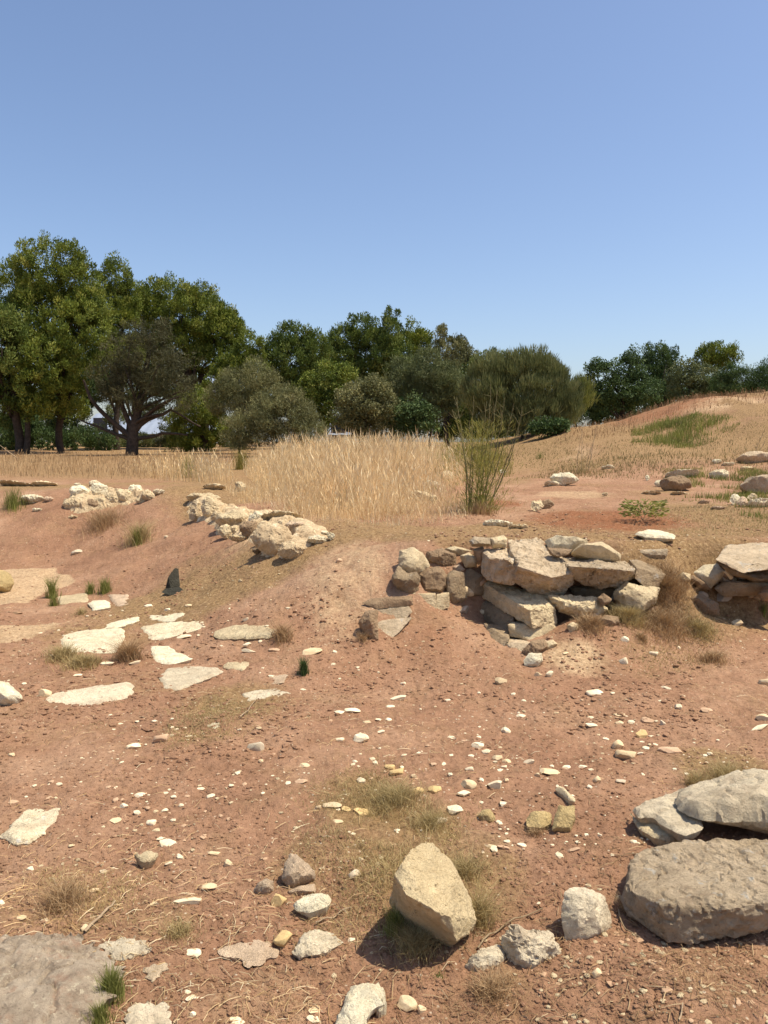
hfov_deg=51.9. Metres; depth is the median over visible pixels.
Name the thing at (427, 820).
dry tuft
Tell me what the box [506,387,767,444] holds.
hill grass
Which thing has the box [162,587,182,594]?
upright slate
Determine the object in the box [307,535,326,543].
wall stone
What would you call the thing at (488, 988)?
dry tuft
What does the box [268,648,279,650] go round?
loose stone
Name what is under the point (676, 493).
plateau stone
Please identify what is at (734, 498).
plateau stone
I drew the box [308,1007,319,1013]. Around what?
loose stone
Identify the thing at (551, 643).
wall stone
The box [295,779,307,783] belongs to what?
loose stone
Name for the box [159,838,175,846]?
loose stone
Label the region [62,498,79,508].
rubble stone
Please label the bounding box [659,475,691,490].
plateau stone
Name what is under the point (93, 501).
rubble stone
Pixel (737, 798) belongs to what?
flat rock
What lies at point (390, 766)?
loose stone
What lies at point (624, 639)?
loose stone
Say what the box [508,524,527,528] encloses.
plateau stone
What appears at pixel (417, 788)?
loose stone
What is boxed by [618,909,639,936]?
dry stick
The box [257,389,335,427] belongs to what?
thicket
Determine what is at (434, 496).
plateau stone
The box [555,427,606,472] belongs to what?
dry stalk plant
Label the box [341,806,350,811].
loose stone
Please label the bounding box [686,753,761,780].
dry tuft
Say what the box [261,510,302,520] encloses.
wall stone
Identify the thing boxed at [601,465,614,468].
plateau stone
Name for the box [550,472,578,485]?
plateau stone
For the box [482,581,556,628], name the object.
wall stone
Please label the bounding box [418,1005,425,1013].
loose stone
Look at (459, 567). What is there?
wall stone
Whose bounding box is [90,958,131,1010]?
green weed
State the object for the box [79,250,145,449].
pine tree
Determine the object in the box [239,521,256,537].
wall stone
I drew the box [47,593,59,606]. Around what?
green weed
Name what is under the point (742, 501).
plateau stone
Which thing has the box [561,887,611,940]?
boulder
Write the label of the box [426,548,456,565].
wall stone
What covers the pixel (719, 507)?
plateau stone
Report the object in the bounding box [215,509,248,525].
wall stone
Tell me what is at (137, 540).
green weed
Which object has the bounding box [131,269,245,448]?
pine tree
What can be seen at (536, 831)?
dry tuft
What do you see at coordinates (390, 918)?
green weed
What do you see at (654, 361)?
pine tree
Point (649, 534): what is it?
plateau stone
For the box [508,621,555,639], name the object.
wall stone
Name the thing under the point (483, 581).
rubble stone
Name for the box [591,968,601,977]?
loose stone
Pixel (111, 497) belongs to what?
rubble stone
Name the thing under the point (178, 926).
dry tuft
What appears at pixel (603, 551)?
wall stone
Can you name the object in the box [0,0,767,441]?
sky
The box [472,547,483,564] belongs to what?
wall stone
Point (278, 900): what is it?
loose stone
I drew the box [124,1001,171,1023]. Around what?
flat slab
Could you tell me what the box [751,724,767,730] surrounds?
loose stone
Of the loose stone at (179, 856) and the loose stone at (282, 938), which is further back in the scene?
the loose stone at (179, 856)
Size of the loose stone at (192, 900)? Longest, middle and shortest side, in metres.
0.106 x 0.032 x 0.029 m
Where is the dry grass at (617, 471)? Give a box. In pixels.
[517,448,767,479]
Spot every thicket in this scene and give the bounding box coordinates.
[0,404,64,444]
[0,409,119,450]
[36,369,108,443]
[71,400,236,447]
[81,350,198,430]
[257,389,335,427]
[329,360,513,444]
[449,346,520,439]
[577,383,740,426]
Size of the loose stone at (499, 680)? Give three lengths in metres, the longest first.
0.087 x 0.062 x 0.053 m
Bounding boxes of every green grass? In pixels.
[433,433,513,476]
[629,410,740,448]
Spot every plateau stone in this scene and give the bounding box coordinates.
[409,490,428,501]
[429,495,436,503]
[441,471,452,480]
[483,519,512,526]
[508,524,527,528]
[531,500,543,510]
[542,499,553,508]
[544,481,561,485]
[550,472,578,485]
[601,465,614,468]
[635,529,675,541]
[641,490,660,494]
[654,480,660,486]
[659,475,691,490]
[665,469,698,476]
[670,491,688,494]
[698,500,709,503]
[709,469,728,478]
[711,506,724,509]
[712,459,721,463]
[722,462,734,465]
[730,494,739,503]
[736,451,767,462]
[737,496,747,506]
[740,466,752,470]
[740,474,767,493]
[747,493,757,500]
[747,498,767,506]
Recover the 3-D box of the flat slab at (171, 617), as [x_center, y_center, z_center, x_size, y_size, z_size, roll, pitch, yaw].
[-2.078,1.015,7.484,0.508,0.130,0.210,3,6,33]
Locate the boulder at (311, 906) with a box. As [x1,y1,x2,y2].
[293,893,330,918]
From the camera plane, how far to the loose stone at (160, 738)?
4.42 m
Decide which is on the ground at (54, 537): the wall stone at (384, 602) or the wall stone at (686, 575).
the wall stone at (686, 575)
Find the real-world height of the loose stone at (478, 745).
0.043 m
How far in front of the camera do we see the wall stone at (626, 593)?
6.58 m
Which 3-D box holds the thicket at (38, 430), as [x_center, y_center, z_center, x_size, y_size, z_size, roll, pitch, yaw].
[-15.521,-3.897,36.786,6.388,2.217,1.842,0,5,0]
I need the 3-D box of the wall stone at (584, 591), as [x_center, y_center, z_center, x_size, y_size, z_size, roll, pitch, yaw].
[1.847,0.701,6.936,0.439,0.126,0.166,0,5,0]
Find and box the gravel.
[7,532,767,858]
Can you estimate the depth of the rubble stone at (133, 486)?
12.28 m
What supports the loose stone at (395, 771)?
on the ground at (54, 537)
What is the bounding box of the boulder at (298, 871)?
[281,853,315,888]
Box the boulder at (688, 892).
[620,838,767,944]
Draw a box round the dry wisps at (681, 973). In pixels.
[210,941,767,1023]
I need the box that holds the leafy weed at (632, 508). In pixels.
[618,497,670,519]
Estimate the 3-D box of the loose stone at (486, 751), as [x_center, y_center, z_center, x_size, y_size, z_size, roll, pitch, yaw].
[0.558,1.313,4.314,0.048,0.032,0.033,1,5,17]
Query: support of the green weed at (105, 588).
on the ground at (54, 537)
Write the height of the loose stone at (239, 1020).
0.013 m
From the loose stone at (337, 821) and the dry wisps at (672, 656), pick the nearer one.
the loose stone at (337, 821)
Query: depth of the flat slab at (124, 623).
7.37 m
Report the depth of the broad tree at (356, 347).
40.86 m
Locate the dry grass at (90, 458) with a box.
[0,448,255,478]
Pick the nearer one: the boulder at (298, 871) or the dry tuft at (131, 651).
the boulder at (298, 871)
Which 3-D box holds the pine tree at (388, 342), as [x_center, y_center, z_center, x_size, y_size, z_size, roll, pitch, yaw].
[0.475,-6.907,40.533,2.739,7.394,2.149,0,5,0]
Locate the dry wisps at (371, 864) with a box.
[275,744,520,958]
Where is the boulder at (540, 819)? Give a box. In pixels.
[526,811,551,831]
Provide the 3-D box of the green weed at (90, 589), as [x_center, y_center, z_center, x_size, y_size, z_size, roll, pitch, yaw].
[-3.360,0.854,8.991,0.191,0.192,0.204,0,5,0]
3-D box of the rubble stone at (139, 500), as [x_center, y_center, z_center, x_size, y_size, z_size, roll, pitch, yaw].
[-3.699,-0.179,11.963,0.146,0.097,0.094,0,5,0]
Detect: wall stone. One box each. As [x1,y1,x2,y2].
[186,493,220,501]
[189,499,202,520]
[201,496,219,517]
[203,483,225,489]
[210,511,222,520]
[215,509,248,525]
[217,524,231,538]
[229,535,247,541]
[230,525,238,533]
[235,481,245,491]
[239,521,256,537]
[248,511,262,520]
[250,523,292,555]
[252,548,260,553]
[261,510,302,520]
[278,541,304,559]
[285,521,303,530]
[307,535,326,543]
[326,532,334,540]
[358,609,378,640]
[363,596,412,608]
[378,606,411,617]
[378,617,410,636]
[392,566,419,593]
[398,547,429,573]
[413,592,436,608]
[419,566,446,591]
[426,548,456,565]
[436,592,449,609]
[445,546,471,554]
[446,570,466,603]
[453,564,464,571]
[460,553,476,567]
[464,568,483,595]
[469,536,490,546]
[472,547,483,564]
[481,548,515,584]
[481,600,517,636]
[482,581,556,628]
[484,623,509,645]
[490,535,506,548]
[505,638,529,650]
[507,537,573,595]
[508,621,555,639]
[522,639,547,655]
[523,653,542,666]
[545,535,587,555]
[546,640,556,648]
[547,548,572,556]
[548,594,607,617]
[563,557,635,589]
[567,622,577,631]
[569,586,614,596]
[571,542,620,561]
[597,593,611,606]
[600,615,619,625]
[613,581,659,613]
[629,560,665,586]
[640,549,667,557]
[679,572,690,582]
[690,575,710,589]
[691,593,719,615]
[694,564,723,588]
[715,581,767,596]
[716,542,767,572]
[719,564,767,582]
[723,570,732,579]
[758,586,767,601]
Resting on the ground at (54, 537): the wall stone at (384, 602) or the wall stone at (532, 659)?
the wall stone at (532, 659)
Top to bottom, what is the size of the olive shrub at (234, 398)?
4.134 m
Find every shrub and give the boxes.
[201,353,287,453]
[217,381,328,453]
[297,356,358,442]
[327,371,405,441]
[380,343,467,448]
[383,389,441,448]
[418,384,547,513]
[457,343,586,438]
[526,415,571,437]
[567,372,599,426]
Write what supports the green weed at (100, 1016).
on the ground at (54, 537)
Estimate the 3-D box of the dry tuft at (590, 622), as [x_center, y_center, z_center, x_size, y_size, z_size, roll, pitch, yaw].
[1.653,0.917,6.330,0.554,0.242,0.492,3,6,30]
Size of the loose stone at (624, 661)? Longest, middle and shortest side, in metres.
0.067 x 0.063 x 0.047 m
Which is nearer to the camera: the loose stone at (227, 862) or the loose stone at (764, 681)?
the loose stone at (227, 862)
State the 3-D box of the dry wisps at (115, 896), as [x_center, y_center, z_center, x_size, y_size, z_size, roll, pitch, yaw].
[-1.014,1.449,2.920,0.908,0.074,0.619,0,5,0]
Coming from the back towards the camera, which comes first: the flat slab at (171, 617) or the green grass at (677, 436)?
the green grass at (677, 436)
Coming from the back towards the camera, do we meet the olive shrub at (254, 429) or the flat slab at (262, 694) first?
the olive shrub at (254, 429)
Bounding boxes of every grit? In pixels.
[1,502,767,1023]
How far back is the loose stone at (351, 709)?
4.93 m
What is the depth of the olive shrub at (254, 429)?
28.54 m
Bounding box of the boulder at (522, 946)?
[501,924,560,967]
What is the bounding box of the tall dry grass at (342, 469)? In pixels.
[241,426,478,518]
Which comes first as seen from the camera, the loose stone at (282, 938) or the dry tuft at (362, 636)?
the loose stone at (282, 938)
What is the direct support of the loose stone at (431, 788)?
on the ground at (54, 537)
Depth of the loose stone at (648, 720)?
4.85 m
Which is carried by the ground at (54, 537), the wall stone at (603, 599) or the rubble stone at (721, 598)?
the rubble stone at (721, 598)
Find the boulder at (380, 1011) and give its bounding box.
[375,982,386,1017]
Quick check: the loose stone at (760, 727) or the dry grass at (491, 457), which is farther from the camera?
the dry grass at (491, 457)
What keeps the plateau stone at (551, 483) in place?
on the ground at (54, 537)
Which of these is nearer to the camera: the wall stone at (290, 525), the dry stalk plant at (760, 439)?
the wall stone at (290, 525)
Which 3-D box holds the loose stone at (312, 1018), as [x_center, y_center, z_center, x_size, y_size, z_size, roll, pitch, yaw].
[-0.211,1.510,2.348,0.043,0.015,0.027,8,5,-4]
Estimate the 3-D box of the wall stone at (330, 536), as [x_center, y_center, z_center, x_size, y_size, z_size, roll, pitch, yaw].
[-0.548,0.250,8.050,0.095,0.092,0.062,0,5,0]
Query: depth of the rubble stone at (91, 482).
12.88 m
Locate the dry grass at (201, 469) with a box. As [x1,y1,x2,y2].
[131,448,234,484]
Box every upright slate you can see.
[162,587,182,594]
[166,568,179,587]
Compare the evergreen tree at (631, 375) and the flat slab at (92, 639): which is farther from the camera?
the evergreen tree at (631, 375)
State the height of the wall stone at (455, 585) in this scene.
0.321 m
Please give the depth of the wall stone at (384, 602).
6.57 m
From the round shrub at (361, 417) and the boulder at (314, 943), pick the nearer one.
the boulder at (314, 943)
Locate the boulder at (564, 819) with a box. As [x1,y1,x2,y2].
[552,805,574,831]
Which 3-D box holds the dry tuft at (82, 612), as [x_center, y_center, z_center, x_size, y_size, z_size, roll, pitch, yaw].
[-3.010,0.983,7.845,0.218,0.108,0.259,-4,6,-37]
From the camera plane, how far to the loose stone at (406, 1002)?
2.42 m
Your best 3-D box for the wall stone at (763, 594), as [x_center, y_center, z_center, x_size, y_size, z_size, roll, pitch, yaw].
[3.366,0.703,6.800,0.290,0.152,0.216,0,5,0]
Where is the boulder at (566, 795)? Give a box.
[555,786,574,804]
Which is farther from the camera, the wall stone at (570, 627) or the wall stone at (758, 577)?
the wall stone at (758, 577)
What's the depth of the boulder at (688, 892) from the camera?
2.72 m
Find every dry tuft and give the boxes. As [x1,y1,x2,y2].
[17,859,113,935]
[33,638,87,665]
[47,650,123,674]
[69,500,139,540]
[70,605,87,615]
[101,632,154,664]
[111,517,163,549]
[151,910,208,949]
[259,618,305,647]
[349,771,449,834]
[350,629,372,646]
[377,911,452,975]
[383,797,473,848]
[444,956,534,1023]
[447,841,503,894]
[460,499,504,516]
[462,863,519,936]
[524,826,547,841]
[555,611,619,646]
[604,602,658,633]
[610,887,627,915]
[628,591,724,658]
[632,629,649,646]
[633,546,709,617]
[670,764,712,786]
[678,600,736,648]
[685,646,747,668]
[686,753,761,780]
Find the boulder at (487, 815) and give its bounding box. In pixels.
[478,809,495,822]
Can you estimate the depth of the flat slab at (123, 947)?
2.63 m
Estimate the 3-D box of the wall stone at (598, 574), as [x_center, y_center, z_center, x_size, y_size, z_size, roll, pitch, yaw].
[1.882,0.536,6.860,0.718,0.286,0.781,0,5,0]
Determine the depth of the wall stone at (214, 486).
12.26 m
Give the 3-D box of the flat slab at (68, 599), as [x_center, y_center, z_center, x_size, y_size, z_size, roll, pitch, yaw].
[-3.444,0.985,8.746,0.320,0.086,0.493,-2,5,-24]
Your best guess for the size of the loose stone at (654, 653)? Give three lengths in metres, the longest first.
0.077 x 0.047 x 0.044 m
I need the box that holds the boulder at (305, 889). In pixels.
[288,884,315,895]
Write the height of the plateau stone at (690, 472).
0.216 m
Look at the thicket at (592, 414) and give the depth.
43.23 m
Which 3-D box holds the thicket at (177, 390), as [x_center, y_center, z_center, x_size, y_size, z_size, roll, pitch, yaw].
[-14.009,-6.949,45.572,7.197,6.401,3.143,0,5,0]
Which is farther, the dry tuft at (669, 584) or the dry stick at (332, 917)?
the dry tuft at (669, 584)
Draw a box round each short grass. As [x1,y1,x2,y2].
[646,503,767,537]
[661,466,767,523]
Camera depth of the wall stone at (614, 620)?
6.36 m
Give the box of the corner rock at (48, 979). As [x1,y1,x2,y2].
[0,932,125,1023]
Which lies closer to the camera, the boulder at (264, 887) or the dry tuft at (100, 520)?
the boulder at (264, 887)
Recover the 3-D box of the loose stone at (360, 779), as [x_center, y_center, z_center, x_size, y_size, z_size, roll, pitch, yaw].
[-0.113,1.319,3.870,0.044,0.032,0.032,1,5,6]
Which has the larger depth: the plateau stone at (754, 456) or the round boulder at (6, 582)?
the plateau stone at (754, 456)
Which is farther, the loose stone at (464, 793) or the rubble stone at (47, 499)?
the rubble stone at (47, 499)
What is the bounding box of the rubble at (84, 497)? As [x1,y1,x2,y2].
[68,485,143,513]
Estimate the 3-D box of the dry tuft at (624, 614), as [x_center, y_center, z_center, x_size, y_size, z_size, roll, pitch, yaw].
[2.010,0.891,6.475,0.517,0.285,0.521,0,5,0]
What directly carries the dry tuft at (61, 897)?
on the ground at (54, 537)
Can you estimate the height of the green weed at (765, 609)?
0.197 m
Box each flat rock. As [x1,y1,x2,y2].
[630,814,678,845]
[633,788,702,841]
[674,768,767,833]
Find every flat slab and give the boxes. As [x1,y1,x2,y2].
[0,808,59,846]
[45,682,134,705]
[57,593,88,604]
[60,628,124,653]
[88,600,110,610]
[98,937,151,960]
[105,617,139,628]
[107,594,128,605]
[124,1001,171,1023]
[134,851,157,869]
[141,621,203,640]
[142,963,168,982]
[150,613,184,621]
[151,646,192,663]
[159,666,222,690]
[214,624,275,640]
[218,939,278,967]
[223,662,248,670]
[242,689,290,700]
[264,674,287,684]
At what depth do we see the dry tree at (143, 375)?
30.48 m
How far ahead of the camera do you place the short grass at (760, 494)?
12.35 m
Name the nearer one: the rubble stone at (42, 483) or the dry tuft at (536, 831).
the dry tuft at (536, 831)
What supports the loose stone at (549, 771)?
on the ground at (54, 537)
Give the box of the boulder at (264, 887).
[253,878,273,894]
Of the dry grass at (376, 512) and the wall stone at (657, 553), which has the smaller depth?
the wall stone at (657, 553)
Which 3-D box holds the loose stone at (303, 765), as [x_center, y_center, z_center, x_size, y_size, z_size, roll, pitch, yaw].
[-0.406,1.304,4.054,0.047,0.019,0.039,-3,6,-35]
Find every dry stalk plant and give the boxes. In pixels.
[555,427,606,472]
[752,425,767,450]
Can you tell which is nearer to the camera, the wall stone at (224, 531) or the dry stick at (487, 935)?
the dry stick at (487, 935)
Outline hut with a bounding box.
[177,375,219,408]
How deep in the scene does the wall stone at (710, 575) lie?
6.97 m
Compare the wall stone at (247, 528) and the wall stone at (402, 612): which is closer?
the wall stone at (402, 612)
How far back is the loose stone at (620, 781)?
3.88 m
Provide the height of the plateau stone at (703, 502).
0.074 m
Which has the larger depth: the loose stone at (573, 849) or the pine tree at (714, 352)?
the pine tree at (714, 352)
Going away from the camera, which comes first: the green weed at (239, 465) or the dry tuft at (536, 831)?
the dry tuft at (536, 831)
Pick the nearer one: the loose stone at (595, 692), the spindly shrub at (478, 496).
the loose stone at (595, 692)
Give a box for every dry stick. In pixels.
[83,900,115,932]
[316,907,350,922]
[477,908,542,948]
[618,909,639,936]
[678,1002,682,1020]
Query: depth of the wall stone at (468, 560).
7.02 m
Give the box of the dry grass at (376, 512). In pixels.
[225,475,471,526]
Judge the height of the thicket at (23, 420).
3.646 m
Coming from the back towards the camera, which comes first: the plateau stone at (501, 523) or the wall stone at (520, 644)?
the plateau stone at (501, 523)
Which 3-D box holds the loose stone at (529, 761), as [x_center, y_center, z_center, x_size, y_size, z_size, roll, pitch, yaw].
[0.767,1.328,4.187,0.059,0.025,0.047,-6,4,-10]
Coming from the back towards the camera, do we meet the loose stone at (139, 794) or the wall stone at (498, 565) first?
the wall stone at (498, 565)
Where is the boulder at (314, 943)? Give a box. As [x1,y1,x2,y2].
[292,929,343,959]
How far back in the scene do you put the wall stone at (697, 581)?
6.95 m
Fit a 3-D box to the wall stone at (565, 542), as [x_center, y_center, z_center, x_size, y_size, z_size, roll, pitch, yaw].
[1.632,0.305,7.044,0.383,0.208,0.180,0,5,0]
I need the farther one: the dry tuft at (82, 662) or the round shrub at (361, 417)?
the round shrub at (361, 417)
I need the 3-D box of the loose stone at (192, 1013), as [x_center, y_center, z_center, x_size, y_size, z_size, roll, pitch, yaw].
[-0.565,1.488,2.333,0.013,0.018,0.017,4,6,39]
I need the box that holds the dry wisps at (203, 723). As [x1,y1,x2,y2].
[50,693,294,792]
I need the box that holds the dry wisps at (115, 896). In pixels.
[11,861,214,945]
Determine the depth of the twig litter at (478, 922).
2.65 m
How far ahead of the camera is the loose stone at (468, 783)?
3.78 m
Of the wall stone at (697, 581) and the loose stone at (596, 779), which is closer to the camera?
the loose stone at (596, 779)
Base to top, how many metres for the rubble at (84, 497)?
0.538 m
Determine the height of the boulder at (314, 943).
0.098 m
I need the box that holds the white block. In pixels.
[0,681,22,705]
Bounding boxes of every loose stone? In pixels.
[17,915,26,919]
[39,689,51,696]
[71,549,81,554]
[81,924,89,931]
[100,661,113,664]
[109,817,121,823]
[120,803,127,807]
[126,743,140,748]
[129,660,140,664]
[134,792,144,797]
[146,819,155,825]
[153,734,169,742]
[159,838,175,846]
[173,897,201,904]
[176,854,182,859]
[177,634,190,638]
[185,995,195,1000]
[187,948,200,956]
[190,1011,195,1016]
[201,883,216,889]
[208,851,220,854]
[224,859,232,866]
[230,1016,244,1023]
[242,649,254,652]
[247,742,263,750]
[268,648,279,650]
[271,893,286,906]
[273,930,292,947]
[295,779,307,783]
[300,763,309,767]
[302,648,322,654]
[306,1015,319,1022]
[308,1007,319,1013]
[322,802,341,807]
[333,819,342,822]
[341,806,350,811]
[344,708,360,711]
[349,869,360,879]
[353,733,368,742]
[353,808,369,815]
[357,777,365,782]
[385,764,394,769]
[389,768,403,775]
[391,695,405,699]
[397,995,417,1011]
[413,787,424,792]
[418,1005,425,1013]
[428,786,441,793]
[447,805,462,814]
[457,790,470,796]
[461,779,476,788]
[471,742,483,748]
[482,749,489,753]
[487,780,501,788]
[492,755,501,760]
[495,677,506,684]
[497,845,509,849]
[501,727,510,732]
[517,843,526,846]
[523,759,533,763]
[540,768,559,774]
[545,671,553,676]
[567,847,579,851]
[586,689,602,695]
[586,723,597,726]
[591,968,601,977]
[593,776,600,782]
[612,740,623,748]
[615,750,635,758]
[616,779,625,782]
[619,657,627,663]
[620,636,628,641]
[636,729,647,737]
[641,717,653,722]
[649,651,657,655]
[658,747,682,753]
[674,704,681,708]
[701,707,712,712]
[731,619,742,625]
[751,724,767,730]
[756,714,767,720]
[758,679,767,685]
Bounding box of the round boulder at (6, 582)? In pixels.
[0,570,13,592]
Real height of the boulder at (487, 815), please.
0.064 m
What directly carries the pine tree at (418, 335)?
on the ground at (54, 537)
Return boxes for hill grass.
[497,407,767,469]
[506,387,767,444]
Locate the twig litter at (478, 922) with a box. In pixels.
[0,516,767,1023]
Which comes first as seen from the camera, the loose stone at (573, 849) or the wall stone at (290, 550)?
the loose stone at (573, 849)
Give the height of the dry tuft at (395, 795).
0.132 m
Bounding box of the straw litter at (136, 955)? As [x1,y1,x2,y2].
[0,515,766,1023]
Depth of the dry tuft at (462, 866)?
3.06 m
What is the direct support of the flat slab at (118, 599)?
on the ground at (54, 537)
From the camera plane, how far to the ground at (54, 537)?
4.97 m
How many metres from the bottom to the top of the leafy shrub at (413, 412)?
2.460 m
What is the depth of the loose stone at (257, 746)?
4.30 m
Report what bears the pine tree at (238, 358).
on the ground at (54, 537)
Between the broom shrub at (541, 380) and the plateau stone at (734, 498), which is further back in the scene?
the broom shrub at (541, 380)
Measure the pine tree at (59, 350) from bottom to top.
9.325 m
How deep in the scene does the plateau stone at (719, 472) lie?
14.02 m
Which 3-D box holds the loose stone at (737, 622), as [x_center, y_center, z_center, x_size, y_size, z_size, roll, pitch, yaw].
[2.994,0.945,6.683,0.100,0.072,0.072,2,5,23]
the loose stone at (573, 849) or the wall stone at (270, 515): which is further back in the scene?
the wall stone at (270, 515)
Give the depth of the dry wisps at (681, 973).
2.40 m
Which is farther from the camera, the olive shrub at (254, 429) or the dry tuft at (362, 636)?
the olive shrub at (254, 429)
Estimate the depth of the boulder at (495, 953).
2.57 m
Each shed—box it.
[86,413,216,441]
[327,417,355,445]
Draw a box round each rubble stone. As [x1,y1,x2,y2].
[0,480,33,485]
[20,494,43,502]
[31,480,57,485]
[43,496,52,501]
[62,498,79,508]
[87,499,98,506]
[88,483,107,494]
[89,480,99,485]
[94,497,105,502]
[105,492,118,502]
[116,489,131,501]
[128,484,141,491]
[136,497,144,502]
[140,489,154,499]
[153,489,164,494]
[459,606,468,613]
[468,588,473,596]
[480,577,486,585]
[717,593,731,601]
[723,573,733,580]
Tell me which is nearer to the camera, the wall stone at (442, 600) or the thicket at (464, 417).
the wall stone at (442, 600)
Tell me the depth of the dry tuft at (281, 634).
6.24 m
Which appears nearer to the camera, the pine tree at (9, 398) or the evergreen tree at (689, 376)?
the pine tree at (9, 398)
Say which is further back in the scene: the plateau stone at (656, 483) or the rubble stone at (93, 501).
the plateau stone at (656, 483)
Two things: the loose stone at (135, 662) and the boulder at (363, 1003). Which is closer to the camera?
the boulder at (363, 1003)
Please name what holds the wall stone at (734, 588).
on the ground at (54, 537)
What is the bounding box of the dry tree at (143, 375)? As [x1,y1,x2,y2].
[81,316,206,454]
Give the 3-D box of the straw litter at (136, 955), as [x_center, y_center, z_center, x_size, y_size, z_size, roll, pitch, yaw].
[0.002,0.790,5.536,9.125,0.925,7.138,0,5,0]
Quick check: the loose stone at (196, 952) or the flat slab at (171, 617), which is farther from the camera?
the flat slab at (171, 617)
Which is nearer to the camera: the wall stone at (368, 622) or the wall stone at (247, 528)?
the wall stone at (368, 622)
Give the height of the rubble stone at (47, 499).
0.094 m
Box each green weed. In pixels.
[0,485,29,515]
[43,573,61,598]
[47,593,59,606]
[81,998,120,1023]
[83,580,95,594]
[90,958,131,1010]
[93,576,111,596]
[132,523,145,547]
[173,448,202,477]
[231,446,251,469]
[296,655,311,676]
[378,897,408,944]
[759,601,767,619]
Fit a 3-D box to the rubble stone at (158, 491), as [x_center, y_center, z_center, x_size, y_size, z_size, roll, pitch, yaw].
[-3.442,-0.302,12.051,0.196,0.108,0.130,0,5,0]
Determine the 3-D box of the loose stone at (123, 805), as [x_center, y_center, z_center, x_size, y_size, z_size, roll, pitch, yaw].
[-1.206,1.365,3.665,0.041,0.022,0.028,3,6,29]
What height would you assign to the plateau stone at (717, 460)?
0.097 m
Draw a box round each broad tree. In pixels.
[260,319,334,447]
[311,311,400,444]
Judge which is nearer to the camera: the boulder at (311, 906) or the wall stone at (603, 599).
the boulder at (311, 906)
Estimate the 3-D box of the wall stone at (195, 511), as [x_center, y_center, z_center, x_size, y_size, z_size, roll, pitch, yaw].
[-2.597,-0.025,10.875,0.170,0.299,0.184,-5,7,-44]
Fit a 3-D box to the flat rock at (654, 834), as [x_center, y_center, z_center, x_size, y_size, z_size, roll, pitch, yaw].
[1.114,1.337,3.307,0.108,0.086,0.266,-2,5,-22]
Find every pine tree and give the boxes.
[0,229,118,452]
[0,284,38,453]
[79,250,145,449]
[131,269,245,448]
[163,383,235,451]
[201,324,273,449]
[367,305,417,445]
[397,315,433,443]
[419,322,477,445]
[632,340,683,407]
[692,340,744,373]
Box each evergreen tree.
[583,343,665,418]
[663,355,724,400]
[705,357,767,395]
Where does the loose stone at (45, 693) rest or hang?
on the ground at (54, 537)
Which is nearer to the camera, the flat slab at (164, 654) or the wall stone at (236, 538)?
the flat slab at (164, 654)
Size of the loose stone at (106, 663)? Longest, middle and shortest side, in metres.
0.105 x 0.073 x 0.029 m
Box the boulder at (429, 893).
[389,841,476,946]
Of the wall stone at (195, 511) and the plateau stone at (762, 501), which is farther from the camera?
the wall stone at (195, 511)
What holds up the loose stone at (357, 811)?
on the ground at (54, 537)
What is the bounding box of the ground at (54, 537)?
[0,391,767,1023]
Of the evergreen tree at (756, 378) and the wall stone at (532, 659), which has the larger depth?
the evergreen tree at (756, 378)
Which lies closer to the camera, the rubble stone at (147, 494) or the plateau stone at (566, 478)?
the rubble stone at (147, 494)
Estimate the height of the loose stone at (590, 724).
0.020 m
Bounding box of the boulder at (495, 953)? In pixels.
[465,944,505,970]
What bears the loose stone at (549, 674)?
on the ground at (54, 537)
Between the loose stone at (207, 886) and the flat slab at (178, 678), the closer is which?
the loose stone at (207, 886)
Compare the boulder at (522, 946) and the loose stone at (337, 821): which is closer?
the boulder at (522, 946)
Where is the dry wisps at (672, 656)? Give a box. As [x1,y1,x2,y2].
[595,608,735,678]
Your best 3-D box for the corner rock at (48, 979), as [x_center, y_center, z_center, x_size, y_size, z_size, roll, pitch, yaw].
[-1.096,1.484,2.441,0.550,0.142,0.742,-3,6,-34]
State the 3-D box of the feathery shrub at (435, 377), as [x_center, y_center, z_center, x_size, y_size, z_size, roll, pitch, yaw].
[1.623,-4.628,31.704,3.884,4.352,2.161,0,5,0]
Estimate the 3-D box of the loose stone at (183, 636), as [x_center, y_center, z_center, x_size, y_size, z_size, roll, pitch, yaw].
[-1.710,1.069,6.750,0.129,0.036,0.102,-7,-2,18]
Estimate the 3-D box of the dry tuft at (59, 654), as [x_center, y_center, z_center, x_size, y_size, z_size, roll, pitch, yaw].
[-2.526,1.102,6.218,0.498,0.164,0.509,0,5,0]
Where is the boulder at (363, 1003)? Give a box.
[335,983,382,1023]
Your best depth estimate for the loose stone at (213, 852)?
3.27 m
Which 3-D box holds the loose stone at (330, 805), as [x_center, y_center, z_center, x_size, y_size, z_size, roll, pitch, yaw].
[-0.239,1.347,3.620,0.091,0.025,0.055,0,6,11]
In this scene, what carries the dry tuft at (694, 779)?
on the ground at (54, 537)
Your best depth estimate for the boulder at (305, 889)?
2.96 m

